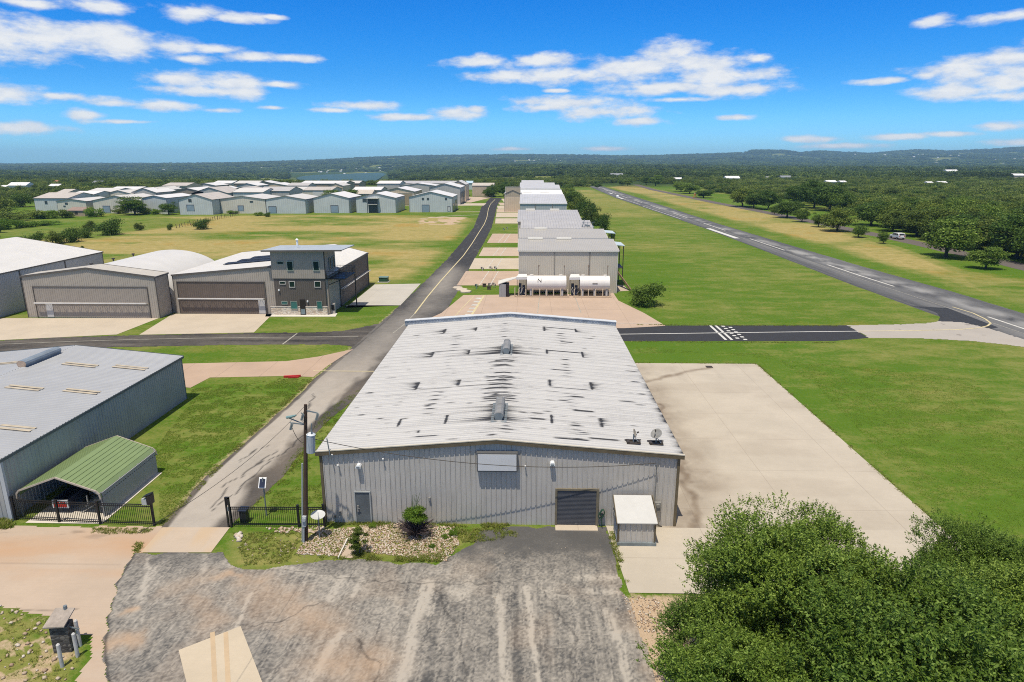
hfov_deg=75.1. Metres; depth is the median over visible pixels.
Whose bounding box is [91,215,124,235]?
field shrub
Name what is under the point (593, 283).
fuel tank
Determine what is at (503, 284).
pump hut
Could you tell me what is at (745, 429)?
concrete slab
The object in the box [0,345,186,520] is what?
metal building
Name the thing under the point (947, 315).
runway apron
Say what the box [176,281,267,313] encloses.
bifold door
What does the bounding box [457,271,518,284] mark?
hangar apron
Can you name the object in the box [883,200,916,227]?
wood tree
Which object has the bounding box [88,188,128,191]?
hangar
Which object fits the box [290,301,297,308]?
window
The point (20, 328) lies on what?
quonset apron
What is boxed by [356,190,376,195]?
hangar
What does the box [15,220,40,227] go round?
field shrub
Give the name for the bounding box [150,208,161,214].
field shrub
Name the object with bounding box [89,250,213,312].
quonset hangar
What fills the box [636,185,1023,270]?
public road
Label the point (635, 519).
utility shed
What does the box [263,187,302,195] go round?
hangar
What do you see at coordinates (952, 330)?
taxiway concrete
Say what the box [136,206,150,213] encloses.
field shrub
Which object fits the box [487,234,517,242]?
hangar apron
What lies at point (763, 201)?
round tree
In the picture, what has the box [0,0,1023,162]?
sky
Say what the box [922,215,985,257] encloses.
round tree
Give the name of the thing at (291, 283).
window
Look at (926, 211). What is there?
wood tree
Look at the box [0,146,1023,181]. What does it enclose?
hill wood
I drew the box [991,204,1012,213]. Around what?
wood tree
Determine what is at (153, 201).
hangar
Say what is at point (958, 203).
wood tree
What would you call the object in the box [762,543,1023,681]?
oak tree
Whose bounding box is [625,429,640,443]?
satellite dish
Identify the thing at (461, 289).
limestone slabs
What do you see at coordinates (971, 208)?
wood tree
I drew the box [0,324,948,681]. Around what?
weeds
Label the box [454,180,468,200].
hangar
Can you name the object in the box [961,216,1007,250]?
round tree
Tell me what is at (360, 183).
hangar
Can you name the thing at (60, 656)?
bollard
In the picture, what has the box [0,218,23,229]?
field shrub
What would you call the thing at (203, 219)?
wire fence
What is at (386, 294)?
side apron
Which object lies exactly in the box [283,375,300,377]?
red beam
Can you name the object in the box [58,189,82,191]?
hangar
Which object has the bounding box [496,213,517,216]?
hangar apron
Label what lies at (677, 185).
round tree
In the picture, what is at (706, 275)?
ground
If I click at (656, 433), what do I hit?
satellite dish
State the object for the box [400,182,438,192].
hangar
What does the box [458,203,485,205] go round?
pad
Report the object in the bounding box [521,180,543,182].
row hangar
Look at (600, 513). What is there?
hose coil
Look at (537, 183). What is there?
row hangar
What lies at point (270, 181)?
hangar
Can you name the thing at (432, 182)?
hangar
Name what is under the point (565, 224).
row hangar
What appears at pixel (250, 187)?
hangar
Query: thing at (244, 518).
gate opener
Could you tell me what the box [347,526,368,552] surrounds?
facade shrub
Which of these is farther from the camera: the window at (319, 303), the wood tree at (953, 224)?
the wood tree at (953, 224)
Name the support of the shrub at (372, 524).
on the ground at (706, 275)
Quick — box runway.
[589,186,1023,338]
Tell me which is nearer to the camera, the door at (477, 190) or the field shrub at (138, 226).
the field shrub at (138, 226)
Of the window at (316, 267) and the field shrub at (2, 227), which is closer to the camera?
the window at (316, 267)
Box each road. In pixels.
[162,198,501,526]
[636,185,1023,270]
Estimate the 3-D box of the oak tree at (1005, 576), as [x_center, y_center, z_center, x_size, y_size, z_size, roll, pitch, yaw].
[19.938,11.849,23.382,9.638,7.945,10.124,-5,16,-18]
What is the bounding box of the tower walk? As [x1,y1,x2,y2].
[266,313,336,316]
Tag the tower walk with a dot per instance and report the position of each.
(332, 315)
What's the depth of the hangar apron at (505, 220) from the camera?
251.19 m
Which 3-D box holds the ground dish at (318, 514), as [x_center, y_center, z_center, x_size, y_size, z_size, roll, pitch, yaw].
[-11.347,10.761,39.077,0.825,1.875,0.741,0,15,1]
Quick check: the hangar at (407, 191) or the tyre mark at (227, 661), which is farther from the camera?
the hangar at (407, 191)
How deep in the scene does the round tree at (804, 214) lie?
243.70 m
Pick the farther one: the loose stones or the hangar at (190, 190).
the hangar at (190, 190)
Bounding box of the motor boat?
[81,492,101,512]
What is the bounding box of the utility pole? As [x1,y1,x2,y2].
[286,404,318,542]
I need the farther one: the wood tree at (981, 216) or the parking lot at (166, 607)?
the wood tree at (981, 216)
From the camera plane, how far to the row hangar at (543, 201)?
238.94 m
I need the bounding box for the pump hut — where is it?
[498,276,516,296]
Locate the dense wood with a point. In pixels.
(992, 190)
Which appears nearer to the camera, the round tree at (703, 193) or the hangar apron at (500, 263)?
the hangar apron at (500, 263)
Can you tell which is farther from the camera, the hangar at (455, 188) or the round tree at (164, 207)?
the hangar at (455, 188)
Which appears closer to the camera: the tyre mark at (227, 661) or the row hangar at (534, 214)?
the tyre mark at (227, 661)
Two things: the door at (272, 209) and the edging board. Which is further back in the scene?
the door at (272, 209)
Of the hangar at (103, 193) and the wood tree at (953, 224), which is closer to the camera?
the wood tree at (953, 224)
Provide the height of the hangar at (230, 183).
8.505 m
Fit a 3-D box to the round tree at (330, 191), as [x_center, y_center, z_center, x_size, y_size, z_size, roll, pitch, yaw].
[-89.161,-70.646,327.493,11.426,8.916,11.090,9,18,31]
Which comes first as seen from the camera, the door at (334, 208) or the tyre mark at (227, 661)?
the tyre mark at (227, 661)
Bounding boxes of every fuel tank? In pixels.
[516,265,565,295]
[569,265,609,295]
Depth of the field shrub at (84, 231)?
193.47 m
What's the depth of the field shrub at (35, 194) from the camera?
374.22 m
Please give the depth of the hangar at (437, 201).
291.45 m
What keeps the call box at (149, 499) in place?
attached to the metal fence at (56, 508)
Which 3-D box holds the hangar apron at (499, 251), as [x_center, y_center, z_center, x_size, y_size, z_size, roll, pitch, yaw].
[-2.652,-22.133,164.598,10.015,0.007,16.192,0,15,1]
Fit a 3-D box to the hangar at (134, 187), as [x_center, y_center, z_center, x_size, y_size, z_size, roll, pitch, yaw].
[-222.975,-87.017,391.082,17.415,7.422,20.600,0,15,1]
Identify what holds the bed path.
on the bed stones
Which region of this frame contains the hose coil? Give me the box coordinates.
[598,509,604,527]
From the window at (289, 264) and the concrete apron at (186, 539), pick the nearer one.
the concrete apron at (186, 539)
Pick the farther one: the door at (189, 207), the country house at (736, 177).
the country house at (736, 177)
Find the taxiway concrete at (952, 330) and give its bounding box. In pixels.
[847,307,1023,346]
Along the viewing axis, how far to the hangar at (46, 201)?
300.77 m
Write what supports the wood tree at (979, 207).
on the ground at (706, 275)
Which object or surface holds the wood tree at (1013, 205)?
on the ground at (706, 275)
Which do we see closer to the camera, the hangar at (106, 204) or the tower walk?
the tower walk
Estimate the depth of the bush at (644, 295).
101.42 m
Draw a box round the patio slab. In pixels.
[617,285,628,290]
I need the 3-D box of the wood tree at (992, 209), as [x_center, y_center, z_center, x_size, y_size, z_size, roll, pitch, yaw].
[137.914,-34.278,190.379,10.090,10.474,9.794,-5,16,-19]
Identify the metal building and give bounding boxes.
[0,237,103,316]
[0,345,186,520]
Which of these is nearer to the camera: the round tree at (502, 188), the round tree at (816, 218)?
the round tree at (816, 218)
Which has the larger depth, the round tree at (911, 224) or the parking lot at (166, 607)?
the round tree at (911, 224)
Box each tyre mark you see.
[210,631,216,681]
[223,632,230,681]
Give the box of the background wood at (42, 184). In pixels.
[0,175,1023,201]
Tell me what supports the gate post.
on the ground at (706, 275)
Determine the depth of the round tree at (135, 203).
274.76 m
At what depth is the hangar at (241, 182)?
451.46 m
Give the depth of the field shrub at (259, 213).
272.45 m
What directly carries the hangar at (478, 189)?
on the ground at (706, 275)
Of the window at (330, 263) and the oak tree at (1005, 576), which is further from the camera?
the window at (330, 263)
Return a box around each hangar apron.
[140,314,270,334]
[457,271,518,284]
[469,258,518,268]
[479,247,518,255]
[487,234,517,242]
[495,218,517,222]
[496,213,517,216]
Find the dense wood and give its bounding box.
[699,179,1023,208]
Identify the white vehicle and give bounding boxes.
[890,233,904,238]
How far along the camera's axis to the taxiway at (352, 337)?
82.79 m
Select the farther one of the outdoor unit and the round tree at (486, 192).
the round tree at (486, 192)
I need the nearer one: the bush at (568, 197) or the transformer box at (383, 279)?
the transformer box at (383, 279)
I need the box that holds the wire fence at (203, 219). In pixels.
[175,212,235,227]
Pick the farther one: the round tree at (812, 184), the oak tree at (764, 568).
the round tree at (812, 184)
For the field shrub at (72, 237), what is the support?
on the ground at (706, 275)
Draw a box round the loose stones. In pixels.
[0,531,663,681]
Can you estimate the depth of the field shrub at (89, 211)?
267.00 m
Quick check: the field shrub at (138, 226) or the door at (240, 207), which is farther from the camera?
the door at (240, 207)
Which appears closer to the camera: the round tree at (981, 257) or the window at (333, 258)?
the window at (333, 258)
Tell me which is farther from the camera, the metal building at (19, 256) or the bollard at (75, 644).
the metal building at (19, 256)
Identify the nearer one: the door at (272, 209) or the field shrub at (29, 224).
the field shrub at (29, 224)
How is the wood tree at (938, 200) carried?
on the ground at (706, 275)
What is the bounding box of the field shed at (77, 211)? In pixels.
[67,207,88,215]
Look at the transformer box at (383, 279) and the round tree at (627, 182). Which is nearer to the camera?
the transformer box at (383, 279)
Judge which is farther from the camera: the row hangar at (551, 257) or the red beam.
the row hangar at (551, 257)
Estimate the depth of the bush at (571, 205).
288.62 m
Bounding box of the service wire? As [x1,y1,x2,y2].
[315,439,655,467]
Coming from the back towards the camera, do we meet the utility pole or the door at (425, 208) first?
the door at (425, 208)
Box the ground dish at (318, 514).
[311,510,324,537]
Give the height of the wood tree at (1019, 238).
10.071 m
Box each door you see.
[32,286,151,317]
[102,206,110,211]
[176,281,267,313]
[186,205,194,210]
[237,205,243,210]
[268,206,276,212]
[300,299,305,314]
[313,191,322,195]
[330,205,338,211]
[339,253,370,306]
[354,491,371,522]
[398,193,412,204]
[422,205,429,211]
[473,186,492,195]
[505,187,520,195]
[506,282,508,296]
[555,488,598,530]
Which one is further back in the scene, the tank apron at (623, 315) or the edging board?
the tank apron at (623, 315)
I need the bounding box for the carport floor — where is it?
[26,473,160,523]
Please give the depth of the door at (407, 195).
333.87 m
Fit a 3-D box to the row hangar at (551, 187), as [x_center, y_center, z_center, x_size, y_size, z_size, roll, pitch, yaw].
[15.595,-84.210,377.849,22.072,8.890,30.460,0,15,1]
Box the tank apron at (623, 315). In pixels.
[434,293,664,327]
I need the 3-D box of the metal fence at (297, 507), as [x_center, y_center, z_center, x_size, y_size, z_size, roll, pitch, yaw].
[-14.207,10.590,40.355,5.733,1.540,0.162,0,15,0]
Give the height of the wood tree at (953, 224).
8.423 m
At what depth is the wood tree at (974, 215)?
179.46 m
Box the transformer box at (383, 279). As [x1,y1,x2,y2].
[377,276,389,282]
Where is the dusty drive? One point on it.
(45, 571)
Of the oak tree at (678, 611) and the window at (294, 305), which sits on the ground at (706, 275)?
the oak tree at (678, 611)
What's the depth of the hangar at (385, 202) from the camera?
288.17 m
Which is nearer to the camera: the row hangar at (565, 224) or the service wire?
the service wire
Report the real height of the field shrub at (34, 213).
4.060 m
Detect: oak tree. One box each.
[633,597,873,681]
[651,587,805,681]
[675,490,918,681]
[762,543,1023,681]
[819,553,1023,638]
[900,506,1023,639]
[914,555,1023,639]
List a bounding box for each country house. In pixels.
[8,182,32,187]
[724,176,739,178]
[1013,174,1023,177]
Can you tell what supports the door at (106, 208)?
in the hangar at (106, 204)
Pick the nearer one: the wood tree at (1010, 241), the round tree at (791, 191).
the wood tree at (1010, 241)
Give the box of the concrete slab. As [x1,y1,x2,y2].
[635,363,940,530]
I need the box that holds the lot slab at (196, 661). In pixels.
[179,626,261,681]
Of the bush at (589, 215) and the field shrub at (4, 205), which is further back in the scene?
the field shrub at (4, 205)
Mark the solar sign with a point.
(262, 482)
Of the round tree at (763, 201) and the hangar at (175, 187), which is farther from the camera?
the hangar at (175, 187)
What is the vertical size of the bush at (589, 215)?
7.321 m
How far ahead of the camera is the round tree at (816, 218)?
224.96 m
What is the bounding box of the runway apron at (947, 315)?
[913,306,997,328]
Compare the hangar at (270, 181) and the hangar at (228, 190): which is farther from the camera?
the hangar at (270, 181)
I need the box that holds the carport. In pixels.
[15,435,157,516]
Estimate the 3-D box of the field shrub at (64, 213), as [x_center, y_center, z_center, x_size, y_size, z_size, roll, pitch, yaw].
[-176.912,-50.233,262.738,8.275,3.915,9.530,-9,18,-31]
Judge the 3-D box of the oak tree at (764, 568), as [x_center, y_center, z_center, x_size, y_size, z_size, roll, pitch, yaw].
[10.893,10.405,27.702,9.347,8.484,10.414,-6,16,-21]
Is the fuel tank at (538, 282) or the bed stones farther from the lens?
the fuel tank at (538, 282)
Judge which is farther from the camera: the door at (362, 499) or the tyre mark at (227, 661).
the door at (362, 499)
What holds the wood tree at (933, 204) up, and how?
on the ground at (706, 275)
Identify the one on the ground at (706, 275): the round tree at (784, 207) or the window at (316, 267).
the round tree at (784, 207)
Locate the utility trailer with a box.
[52,485,89,507]
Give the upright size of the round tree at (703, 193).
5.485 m
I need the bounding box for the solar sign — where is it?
[258,477,266,515]
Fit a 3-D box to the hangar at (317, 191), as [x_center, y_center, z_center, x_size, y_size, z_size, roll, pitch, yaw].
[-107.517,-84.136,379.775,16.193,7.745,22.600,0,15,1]
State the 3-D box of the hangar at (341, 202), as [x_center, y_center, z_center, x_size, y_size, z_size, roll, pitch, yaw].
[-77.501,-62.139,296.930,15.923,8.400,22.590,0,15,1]
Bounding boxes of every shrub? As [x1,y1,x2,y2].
[0,195,17,206]
[0,197,17,213]
[0,211,31,220]
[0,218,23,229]
[0,223,7,231]
[8,192,33,206]
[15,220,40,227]
[19,209,48,218]
[28,229,45,240]
[30,191,47,197]
[31,209,59,218]
[36,220,60,225]
[43,230,65,243]
[54,209,75,217]
[58,225,83,242]
[76,226,92,237]
[81,220,96,230]
[82,206,105,216]
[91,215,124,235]
[111,207,125,213]
[133,222,145,229]
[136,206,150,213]
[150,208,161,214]
[191,218,209,229]
[226,210,239,213]
[253,212,263,215]
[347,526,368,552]
[368,522,376,527]
[393,493,435,537]
[448,528,457,535]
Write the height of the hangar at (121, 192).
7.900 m
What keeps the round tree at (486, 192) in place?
on the ground at (706, 275)
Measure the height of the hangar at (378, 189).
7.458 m
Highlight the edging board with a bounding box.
[338,538,347,558]
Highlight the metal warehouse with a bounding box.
[315,312,684,530]
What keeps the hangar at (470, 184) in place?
on the ground at (706, 275)
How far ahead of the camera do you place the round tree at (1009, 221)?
151.72 m
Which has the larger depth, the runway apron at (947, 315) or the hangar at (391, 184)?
the hangar at (391, 184)
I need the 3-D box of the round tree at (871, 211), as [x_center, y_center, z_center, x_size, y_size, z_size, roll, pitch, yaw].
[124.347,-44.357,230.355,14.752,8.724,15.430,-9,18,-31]
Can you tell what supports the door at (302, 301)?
in the tower building at (296, 279)
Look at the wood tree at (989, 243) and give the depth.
163.05 m
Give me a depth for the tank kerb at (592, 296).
108.76 m
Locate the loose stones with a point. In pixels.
(238, 536)
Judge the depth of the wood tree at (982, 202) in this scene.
241.57 m
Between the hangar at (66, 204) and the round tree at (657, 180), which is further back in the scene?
the round tree at (657, 180)
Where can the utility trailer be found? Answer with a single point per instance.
(72, 493)
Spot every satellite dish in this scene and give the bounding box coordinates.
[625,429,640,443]
[647,429,663,444]
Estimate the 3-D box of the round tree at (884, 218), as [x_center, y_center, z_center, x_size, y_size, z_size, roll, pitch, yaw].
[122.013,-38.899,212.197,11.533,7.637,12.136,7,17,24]
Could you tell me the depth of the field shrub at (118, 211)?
283.42 m
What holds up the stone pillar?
on the ground at (706, 275)
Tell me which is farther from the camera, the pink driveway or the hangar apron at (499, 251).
the hangar apron at (499, 251)
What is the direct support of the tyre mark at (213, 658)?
on the lot slab at (196, 661)
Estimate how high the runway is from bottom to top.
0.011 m
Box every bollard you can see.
[56,643,64,667]
[71,632,79,657]
[73,619,81,646]
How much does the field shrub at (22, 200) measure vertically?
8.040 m
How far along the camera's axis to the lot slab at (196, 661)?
29.67 m
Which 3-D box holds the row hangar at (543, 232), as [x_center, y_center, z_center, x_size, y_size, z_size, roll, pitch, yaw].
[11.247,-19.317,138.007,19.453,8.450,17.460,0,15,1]
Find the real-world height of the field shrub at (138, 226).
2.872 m
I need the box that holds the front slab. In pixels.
[606,526,955,593]
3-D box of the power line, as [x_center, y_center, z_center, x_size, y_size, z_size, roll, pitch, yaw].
[-12.164,5.190,29.856,0.018,0.985,14.414,1,15,5]
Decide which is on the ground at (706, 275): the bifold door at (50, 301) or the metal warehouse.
the metal warehouse
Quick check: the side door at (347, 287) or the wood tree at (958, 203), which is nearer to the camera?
the side door at (347, 287)
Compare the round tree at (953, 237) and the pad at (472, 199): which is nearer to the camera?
the round tree at (953, 237)
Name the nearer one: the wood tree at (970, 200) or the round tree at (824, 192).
the wood tree at (970, 200)
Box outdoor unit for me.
[331,303,335,312]
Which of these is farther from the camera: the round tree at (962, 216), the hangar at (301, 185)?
the hangar at (301, 185)
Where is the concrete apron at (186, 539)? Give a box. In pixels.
[141,527,229,551]
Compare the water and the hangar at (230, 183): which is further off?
the water
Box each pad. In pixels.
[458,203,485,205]
[465,197,490,201]
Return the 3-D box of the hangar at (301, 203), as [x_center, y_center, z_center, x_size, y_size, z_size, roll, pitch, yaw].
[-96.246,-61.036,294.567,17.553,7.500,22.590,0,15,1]
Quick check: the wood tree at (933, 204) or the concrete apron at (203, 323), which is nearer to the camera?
the concrete apron at (203, 323)
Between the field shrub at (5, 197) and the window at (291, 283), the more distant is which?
the field shrub at (5, 197)
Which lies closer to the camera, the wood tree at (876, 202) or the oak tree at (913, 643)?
the oak tree at (913, 643)
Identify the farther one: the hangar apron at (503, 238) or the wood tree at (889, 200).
the wood tree at (889, 200)
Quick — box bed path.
[341,526,368,557]
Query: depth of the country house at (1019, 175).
846.96 m
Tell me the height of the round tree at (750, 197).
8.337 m
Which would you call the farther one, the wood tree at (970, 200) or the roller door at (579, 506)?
the wood tree at (970, 200)
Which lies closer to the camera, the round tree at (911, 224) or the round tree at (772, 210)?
the round tree at (911, 224)
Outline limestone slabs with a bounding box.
[452,286,471,292]
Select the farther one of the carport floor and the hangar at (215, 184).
the hangar at (215, 184)
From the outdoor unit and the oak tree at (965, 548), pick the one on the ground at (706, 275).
the oak tree at (965, 548)
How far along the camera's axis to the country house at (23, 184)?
500.15 m
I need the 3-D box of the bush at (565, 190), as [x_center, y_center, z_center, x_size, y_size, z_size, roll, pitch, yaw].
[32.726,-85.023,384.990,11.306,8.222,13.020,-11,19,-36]
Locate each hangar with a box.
[19,264,172,317]
[33,192,98,210]
[56,196,104,211]
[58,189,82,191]
[78,191,109,196]
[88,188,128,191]
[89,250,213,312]
[91,193,152,212]
[109,189,137,195]
[114,186,148,188]
[131,186,174,194]
[142,193,190,213]
[154,186,181,189]
[162,183,202,187]
[171,186,208,194]
[178,192,233,214]
[192,186,236,195]
[202,182,228,186]
[215,181,236,185]
[219,193,279,213]
[232,188,272,196]
[233,181,268,186]
[236,186,262,188]
[237,182,268,187]
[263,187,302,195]
[266,180,280,183]
[266,193,317,213]
[268,182,289,186]
[287,183,315,186]
[301,181,354,189]
[303,187,342,195]
[313,191,361,212]
[328,182,350,190]
[353,181,365,186]
[353,187,387,192]
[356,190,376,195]
[356,191,404,212]
[376,181,405,189]
[380,186,421,205]
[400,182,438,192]
[404,181,465,184]
[409,190,457,211]
[429,182,464,204]
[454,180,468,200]
[466,181,474,189]
[472,183,494,196]
[504,187,521,211]
[517,209,581,238]
[518,237,630,292]
[519,194,566,209]
[519,227,615,240]
[520,183,554,184]
[520,185,559,189]
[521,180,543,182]
[521,189,562,193]
[521,219,594,228]
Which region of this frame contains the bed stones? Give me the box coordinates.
[266,522,459,561]
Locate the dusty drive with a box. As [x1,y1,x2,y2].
[0,525,162,681]
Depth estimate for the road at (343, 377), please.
60.97 m
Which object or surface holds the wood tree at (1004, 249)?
on the ground at (706, 275)
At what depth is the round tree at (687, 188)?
456.73 m
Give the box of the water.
[296,173,384,180]
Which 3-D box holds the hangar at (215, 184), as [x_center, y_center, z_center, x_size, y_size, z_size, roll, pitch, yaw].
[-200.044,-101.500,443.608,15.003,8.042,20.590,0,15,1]
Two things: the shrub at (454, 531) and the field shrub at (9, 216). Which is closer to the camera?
the shrub at (454, 531)
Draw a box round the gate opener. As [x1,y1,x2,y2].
[238,506,248,522]
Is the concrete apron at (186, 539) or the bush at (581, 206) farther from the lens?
the bush at (581, 206)
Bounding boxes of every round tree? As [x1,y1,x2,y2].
[113,196,146,214]
[158,202,178,214]
[323,189,338,194]
[339,189,356,193]
[481,189,494,195]
[487,184,500,196]
[498,184,506,195]
[621,177,632,185]
[639,176,649,184]
[648,174,663,185]
[673,181,686,191]
[679,182,700,193]
[693,189,714,197]
[728,187,755,206]
[743,191,768,207]
[754,190,781,209]
[768,206,776,213]
[771,198,804,217]
[784,181,809,201]
[791,208,810,221]
[795,179,828,207]
[806,182,849,210]
[812,212,825,226]
[820,206,859,230]
[827,191,858,210]
[849,202,891,225]
[851,224,868,236]
[874,207,910,230]
[877,231,888,243]
[887,210,931,235]
[918,206,958,239]
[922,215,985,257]
[934,213,987,226]
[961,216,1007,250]
[964,246,1010,268]
[982,212,1023,258]
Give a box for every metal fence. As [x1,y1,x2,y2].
[9,496,155,525]
[230,503,325,527]
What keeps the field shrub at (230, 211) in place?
on the ground at (706, 275)
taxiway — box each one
[0,324,377,350]
[617,325,867,340]
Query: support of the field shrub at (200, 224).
on the ground at (706, 275)
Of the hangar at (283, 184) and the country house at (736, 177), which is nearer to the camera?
the hangar at (283, 184)
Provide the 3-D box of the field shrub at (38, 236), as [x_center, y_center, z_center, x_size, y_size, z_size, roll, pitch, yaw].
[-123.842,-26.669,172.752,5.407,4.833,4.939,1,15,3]
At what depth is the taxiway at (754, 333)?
86.15 m
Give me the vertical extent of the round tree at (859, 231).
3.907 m
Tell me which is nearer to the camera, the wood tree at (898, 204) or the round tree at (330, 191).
the wood tree at (898, 204)
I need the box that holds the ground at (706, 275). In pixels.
[0,149,1023,681]
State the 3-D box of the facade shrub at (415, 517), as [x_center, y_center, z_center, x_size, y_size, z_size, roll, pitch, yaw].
[-5.708,10.197,39.063,2.671,2.972,2.004,0,15,1]
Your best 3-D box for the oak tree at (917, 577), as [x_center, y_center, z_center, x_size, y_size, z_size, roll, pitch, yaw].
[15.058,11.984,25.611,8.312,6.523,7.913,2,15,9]
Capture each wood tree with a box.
[858,199,886,206]
[880,197,896,205]
[880,200,913,220]
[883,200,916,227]
[892,197,918,205]
[912,207,937,236]
[924,201,944,207]
[926,197,944,204]
[937,212,966,227]
[941,195,968,206]
[944,200,969,210]
[954,196,980,208]
[956,210,980,216]
[963,205,989,212]
[964,204,994,213]
[969,199,989,204]
[979,203,1009,218]
[979,213,1000,243]
[986,232,1006,247]
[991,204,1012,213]
[992,241,1009,254]
[997,224,1023,258]
[1006,199,1023,209]
[1009,228,1023,251]
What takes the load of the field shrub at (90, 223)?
on the ground at (706, 275)
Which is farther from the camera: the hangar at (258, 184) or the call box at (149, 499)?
the hangar at (258, 184)
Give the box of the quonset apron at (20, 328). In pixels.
[0,318,157,339]
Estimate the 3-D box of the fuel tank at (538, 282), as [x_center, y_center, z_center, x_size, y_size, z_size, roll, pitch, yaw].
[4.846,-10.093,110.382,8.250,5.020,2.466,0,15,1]
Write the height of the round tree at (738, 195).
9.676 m
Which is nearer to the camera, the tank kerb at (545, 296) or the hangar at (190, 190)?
the tank kerb at (545, 296)
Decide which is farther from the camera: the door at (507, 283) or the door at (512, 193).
the door at (512, 193)
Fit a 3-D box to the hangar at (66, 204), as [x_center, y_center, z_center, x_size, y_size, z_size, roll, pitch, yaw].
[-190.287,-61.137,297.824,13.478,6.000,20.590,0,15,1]
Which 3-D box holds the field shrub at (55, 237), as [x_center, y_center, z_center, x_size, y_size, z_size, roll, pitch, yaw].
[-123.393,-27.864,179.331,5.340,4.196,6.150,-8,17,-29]
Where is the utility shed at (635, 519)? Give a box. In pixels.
[613,495,658,545]
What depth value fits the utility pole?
37.66 m
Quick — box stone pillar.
[42,605,79,652]
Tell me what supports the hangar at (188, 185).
on the ground at (706, 275)
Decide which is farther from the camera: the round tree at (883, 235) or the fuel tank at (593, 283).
the round tree at (883, 235)
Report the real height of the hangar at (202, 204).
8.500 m
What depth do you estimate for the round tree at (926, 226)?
185.80 m
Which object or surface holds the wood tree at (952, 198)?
on the ground at (706, 275)
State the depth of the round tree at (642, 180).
625.51 m
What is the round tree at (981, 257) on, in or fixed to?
on the ground at (706, 275)
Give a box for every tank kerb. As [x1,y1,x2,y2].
[516,292,568,297]
[573,292,611,297]
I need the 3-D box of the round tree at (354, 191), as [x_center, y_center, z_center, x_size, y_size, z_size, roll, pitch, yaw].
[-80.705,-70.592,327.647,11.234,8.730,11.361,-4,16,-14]
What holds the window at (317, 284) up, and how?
in the tower building at (296, 279)
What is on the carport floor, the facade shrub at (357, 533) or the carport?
the carport
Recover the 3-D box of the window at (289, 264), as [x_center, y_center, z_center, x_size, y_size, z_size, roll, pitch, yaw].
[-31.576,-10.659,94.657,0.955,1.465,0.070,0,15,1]
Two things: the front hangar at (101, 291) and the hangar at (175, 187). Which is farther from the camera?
the hangar at (175, 187)
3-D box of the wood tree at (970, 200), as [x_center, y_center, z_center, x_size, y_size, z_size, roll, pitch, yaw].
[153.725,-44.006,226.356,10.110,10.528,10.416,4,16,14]
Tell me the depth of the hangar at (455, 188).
342.63 m
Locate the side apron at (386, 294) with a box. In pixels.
[346,284,419,307]
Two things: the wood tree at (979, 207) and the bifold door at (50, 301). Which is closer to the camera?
the bifold door at (50, 301)
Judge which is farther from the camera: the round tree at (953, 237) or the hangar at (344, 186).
the hangar at (344, 186)
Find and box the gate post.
[224,497,232,527]
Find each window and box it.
[286,261,293,270]
[289,281,294,287]
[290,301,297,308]
[312,261,319,270]
[314,281,320,287]
[316,301,322,308]
[328,257,331,269]
[332,256,334,267]
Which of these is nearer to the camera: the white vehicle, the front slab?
the front slab
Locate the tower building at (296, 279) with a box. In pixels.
[171,238,370,314]
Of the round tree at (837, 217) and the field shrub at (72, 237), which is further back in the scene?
the round tree at (837, 217)
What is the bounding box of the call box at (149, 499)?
[141,491,154,504]
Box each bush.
[560,184,573,191]
[562,187,576,195]
[564,188,585,205]
[567,195,586,211]
[574,197,596,215]
[580,206,604,224]
[593,213,611,229]
[625,278,669,307]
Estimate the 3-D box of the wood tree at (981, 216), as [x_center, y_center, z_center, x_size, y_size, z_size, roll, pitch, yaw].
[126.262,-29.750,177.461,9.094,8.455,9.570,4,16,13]
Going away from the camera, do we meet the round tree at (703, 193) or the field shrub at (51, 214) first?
the field shrub at (51, 214)
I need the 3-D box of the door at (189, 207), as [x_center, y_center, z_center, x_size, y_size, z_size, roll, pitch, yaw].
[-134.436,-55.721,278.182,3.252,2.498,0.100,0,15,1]
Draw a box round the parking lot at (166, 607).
[102,526,655,681]
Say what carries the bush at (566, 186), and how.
on the ground at (706, 275)
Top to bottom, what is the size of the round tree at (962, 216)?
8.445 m
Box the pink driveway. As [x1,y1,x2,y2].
[183,349,352,387]
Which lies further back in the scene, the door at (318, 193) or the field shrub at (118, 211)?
the door at (318, 193)
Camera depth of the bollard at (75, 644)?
29.73 m
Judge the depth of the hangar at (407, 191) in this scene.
333.68 m
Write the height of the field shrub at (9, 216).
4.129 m
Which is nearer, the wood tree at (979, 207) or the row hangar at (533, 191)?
the wood tree at (979, 207)
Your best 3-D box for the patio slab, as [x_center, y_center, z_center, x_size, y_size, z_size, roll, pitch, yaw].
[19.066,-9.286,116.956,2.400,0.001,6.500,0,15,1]
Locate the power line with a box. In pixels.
[137,407,303,533]
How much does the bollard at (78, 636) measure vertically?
1.400 m
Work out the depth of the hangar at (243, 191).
331.76 m
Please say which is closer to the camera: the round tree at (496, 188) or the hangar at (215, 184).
the round tree at (496, 188)
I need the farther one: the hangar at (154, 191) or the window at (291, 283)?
the hangar at (154, 191)
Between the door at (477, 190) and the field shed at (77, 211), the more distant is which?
the door at (477, 190)
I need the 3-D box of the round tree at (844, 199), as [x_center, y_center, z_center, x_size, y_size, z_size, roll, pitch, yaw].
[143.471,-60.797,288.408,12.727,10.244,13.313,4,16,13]

